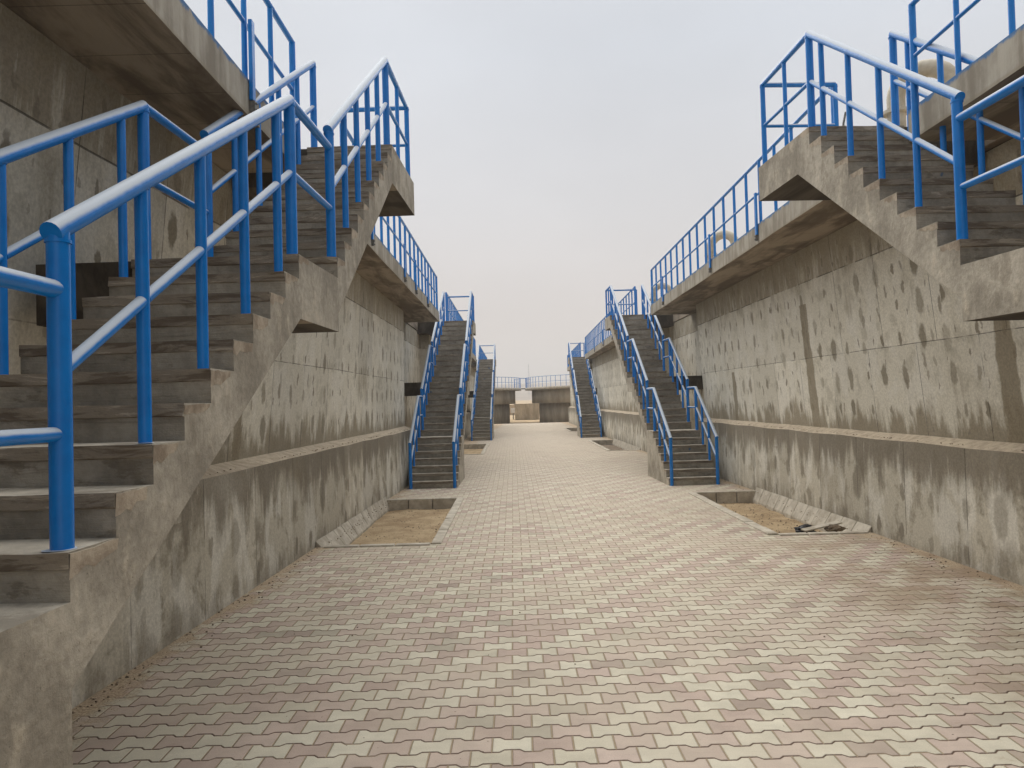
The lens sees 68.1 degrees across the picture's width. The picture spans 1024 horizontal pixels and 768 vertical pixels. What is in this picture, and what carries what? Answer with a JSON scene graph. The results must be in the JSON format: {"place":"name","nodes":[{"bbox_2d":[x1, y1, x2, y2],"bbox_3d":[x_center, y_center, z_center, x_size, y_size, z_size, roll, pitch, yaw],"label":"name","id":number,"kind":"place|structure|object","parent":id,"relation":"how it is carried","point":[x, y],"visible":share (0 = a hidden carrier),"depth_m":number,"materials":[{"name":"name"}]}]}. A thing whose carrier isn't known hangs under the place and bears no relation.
{"place":"outdoors","nodes":[
{"label":"outdoors","id":0,"kind":"place"},
{"bbox_2d":[510,400,531,404],"bbox_3d":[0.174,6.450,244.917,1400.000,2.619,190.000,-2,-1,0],"label":"terrain","id":1,"kind":"structure","parent":0,"point":[523,401],"depth_m":265.40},
{"bbox_2d":[510,415,539,423],"bbox_3d":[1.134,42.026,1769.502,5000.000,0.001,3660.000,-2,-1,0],"label":"ground","id":2,"kind":"structure","parent":0,"point":[513,421],"depth_m":82.40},
{"bbox_2d":[0,0,295,708],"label":"concrete tank","id":3,"kind":"object","parent":2,"relation":"on","point":[63,63],"visible":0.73,"depth_m":5.29,"materials":[{"name":"blue paint"}]},
{"bbox_2d":[209,122,438,602],"bbox_3d":[-7.994,-0.136,16.087,12.026,5.827,17.248,-2,-1,0],"label":"concrete tank","id":4,"kind":"object","parent":2,"relation":"on","point":[344,385],"visible":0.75,"depth_m":11.45,"materials":[{"name":"blue paint"}]},
{"bbox_2d":[217,421,1023,472],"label":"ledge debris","id":5,"kind":"object","parent":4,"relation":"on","point":[715,421],"visible":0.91,"depth_m":10.86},
{"bbox_2d":[419,292,475,439],"bbox_3d":[-7.981,0.320,36.356,12.026,5.827,23.299,-2,-1,0],"label":"concrete tank","id":6,"kind":"object","parent":2,"relation":"on","point":[425,341],"visible":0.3,"depth_m":25.51,"materials":[{"name":"blue paint"}]},
{"bbox_2d":[464,444,488,454],"bbox_3d":[-1.717,2.744,30.697,1.420,0.390,6.610,-2,-1,0],"label":"planting bed","id":7,"kind":"object","parent":2,"relation":"on","point":[474,450],"visible":0.29,"depth_m":33.00,"materials":[{"name":"concrete"}]},
{"bbox_2d":[467,345,486,431],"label":"concrete tank","id":8,"kind":"object","parent":2,"relation":"on","point":[472,380],"visible":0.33,"depth_m":50.13,"materials":[{"name":"blue paint"}]},
{"bbox_2d":[494,377,520,423],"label":"round tank","id":9,"kind":"object","parent":2,"relation":"on","point":[504,398],"visible":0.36,"depth_m":71.71,"materials":[{"name":"concrete"}]},
{"bbox_2d":[514,403,538,419],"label":"concrete chamber","id":10,"kind":"object","parent":2,"relation":"on","point":[528,411],"visible":0.94,"depth_m":87.95,"materials":[{"name":"grey concrete"}]},
{"bbox_2d":[525,374,570,422],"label":"round tank","id":11,"kind":"object","parent":2,"relation":"on","point":[554,402],"visible":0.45,"depth_m":70.67,"materials":[{"name":"concrete"}]},
{"bbox_2d":[564,428,576,431],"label":"planting bed","id":12,"kind":"object","parent":2,"relation":"on","point":[571,429],"visible":0.12,"depth_m":50.39,"materials":[{"name":"grey concrete"}]},
{"bbox_2d":[567,342,592,425],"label":"concrete tank","id":13,"kind":"object","parent":2,"relation":"on","point":[572,415],"visible":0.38,"depth_m":57.96,"materials":[{"name":"blue paint"}]},
{"bbox_2d":[588,438,639,450],"bbox_3d":[4.061,2.594,30.947,1.220,0.389,7.110,-2,-1,0],"label":"planting bed","id":14,"kind":"object","parent":2,"relation":"on","point":[614,444],"visible":0.52,"depth_m":32.09,"materials":[{"name":"grey concrete"}]},
{"bbox_2d":[585,286,668,451],"bbox_3d":[9.004,-0.141,36.256,9.991,5.827,23.499,-2,-1,0],"label":"concrete tank","id":15,"kind":"object","parent":2,"relation":"on","point":[620,418],"visible":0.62,"depth_m":34.04,"materials":[{"name":"blue paint"}]},
{"bbox_2d":[649,283,670,301],"bbox_3d":[4.704,-2.694,23.806,0.831,0.987,0.285,-2,-2,35],"label":"vent pipe","id":16,"kind":"object","parent":15,"relation":"on","point":[658,288],"visible":0.22,"depth_m":23.82,"materials":[{"name":"beige paint"}]},
{"bbox_2d":[650,87,1023,585],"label":"concrete tank","id":17,"kind":"object","parent":2,"relation":"on","point":[822,320],"visible":0.84,"depth_m":10.51,"materials":[{"name":"blue paint"}]},
{"bbox_2d":[704,230,737,261],"bbox_3d":[4.600,-2.856,16.508,0.831,0.987,0.285,-2,-2,35],"label":"vent pipe","id":18,"kind":"object","parent":17,"relation":"on","point":[729,236],"visible":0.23,"depth_m":16.49,"materials":[{"name":"beige paint"}]},
{"bbox_2d":[842,112,845,125],"bbox_3d":[3.940,-2.825,8.663,0.370,0.583,0.150,-2,-1,0],"label":"lever valve","id":19,"kind":"object","parent":17,"relation":"on","point":[843,122],"visible":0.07,"depth_m":8.66,"materials":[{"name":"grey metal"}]},
{"bbox_2d":[883,59,954,126],"bbox_3d":[4.495,-3.039,8.260,0.831,0.987,0.285,-2,-2,35],"label":"vent pipe","id":20,"kind":"object","parent":17,"relation":"on","point":[927,67],"visible":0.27,"depth_m":8.22,"materials":[{"name":"beige paint"}]},
{"bbox_2d":[908,0,1023,204],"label":"concrete tank","id":21,"kind":"object","parent":2,"relation":"on","point":[997,67],"visible":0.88,"depth_m":6.35,"materials":[{"name":"blue paint"}]},
{"bbox_2d":[495,382,569,400],"bbox_3d":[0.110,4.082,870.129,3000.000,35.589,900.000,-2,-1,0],"label":"hills","id":22,"kind":"structure","parent":0,"point":[522,394],"depth_m":715.12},
{"bbox_2d":[72,422,1023,767],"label":"paving","id":23,"kind":"structure","parent":0,"point":[706,644],"depth_m":5.71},
{"bbox_2d":[0,57,414,767],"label":"concrete staircase","id":24,"kind":"structure","parent":23,"relation":"on","point":[126,395],"depth_m":3.24,"materials":[{"name":"paint"}]},
{"bbox_2d":[316,497,463,547],"bbox_3d":[-1.794,2.338,12.602,1.692,0.390,4.910,-2,-1,0],"label":"planting bed","id":25,"kind":"object","parent":23,"relation":"on","point":[410,535],"visible":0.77,"depth_m":12.71,"materials":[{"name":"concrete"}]},
{"bbox_2d":[366,509,446,543],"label":"bed pebbles","id":26,"kind":"object","parent":25,"relation":"on","point":[408,526],"visible":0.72,"depth_m":12.84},
{"bbox_2d":[404,291,475,488],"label":"concrete staircase","id":27,"kind":"structure","parent":23,"relation":"on","point":[436,449],"depth_m":19.76,"materials":[{"name":"paint"}]},
{"bbox_2d":[468,344,495,440],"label":"concrete staircase","id":28,"kind":"structure","parent":23,"relation":"on","point":[482,395],"depth_m":41.20,"materials":[{"name":"paint"}]},
{"bbox_2d":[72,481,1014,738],"bbox_3d":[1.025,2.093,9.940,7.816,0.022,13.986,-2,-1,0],"label":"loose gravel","id":29,"kind":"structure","parent":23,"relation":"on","point":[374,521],"depth_m":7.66,"materials":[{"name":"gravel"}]},
{"bbox_2d":[568,341,601,437],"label":"concrete staircase","id":30,"kind":"structure","parent":23,"relation":"on","point":[588,413],"depth_m":41.22,"materials":[{"name":"paint"}]},
{"bbox_2d":[605,284,719,485],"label":"concrete staircase","id":31,"kind":"structure","parent":23,"relation":"on","point":[677,454],"depth_m":18.99,"materials":[{"name":"paint"}]},
{"bbox_2d":[688,487,871,535],"bbox_3d":[4.155,2.178,12.527,1.410,0.387,4.760,-2,-1,0],"label":"planting bed","id":32,"kind":"object","parent":23,"relation":"in","point":[783,513],"visible":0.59,"depth_m":12.76,"materials":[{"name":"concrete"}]},
{"bbox_2d":[723,502,819,532],"bbox_3d":[4.192,2.249,12.527,1.158,0.026,4.452,-2,-1,0],"label":"bed grit","id":33,"kind":"object","parent":32,"relation":"on","point":[762,515],"visible":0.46,"depth_m":12.95,"materials":[{"name":"beige gravel"}]},
{"bbox_2d":[794,524,815,532],"bbox_3d":[4.069,2.028,10.497,0.305,0.166,0.207,-2,-1,0],"label":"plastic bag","id":34,"kind":"object","parent":32,"relation":"on","point":[798,529],"visible":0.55,"depth_m":10.47,"materials":[{"name":"grey plastic"}]},
{"bbox_2d":[801,521,841,531],"bbox_3d":[4.274,1.961,10.454,0.640,0.021,0.100,-7,8,-20],"label":"wooden offcut","id":35,"kind":"object","parent":32,"relation":"on","point":[815,527],"visible":1,"depth_m":10.42,"materials":[{"name":"wood"}]},
{"bbox_2d":[824,524,845,531],"bbox_3d":[4.436,1.989,10.415,0.242,0.126,0.171,-1,-1,-25],"label":"cloth rag","id":36,"kind":"object","parent":32,"relation":"on","point":[833,528],"visible":0.88,"depth_m":10.37,"materials":[{"name":"fabric"}]},
{"bbox_2d":[758,30,1023,320],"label":"concrete staircase","id":37,"kind":"structure","parent":23,"relation":"on","point":[938,212],"depth_m":6.11,"materials":[{"name":"paint"}]},
{"bbox_2d":[184,0,1023,383],"label":"sky","id":38,"kind":"structure","parent":0,"point":[560,150],"materials":[{"name":"white"}]},
{"bbox_2d":[298,494,953,714],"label":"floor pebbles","id":39,"kind":"object","parent":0,"point":[610,616],"visible":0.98,"depth_m":6.69,"materials":[{"name":"grey stone"}]}
]}

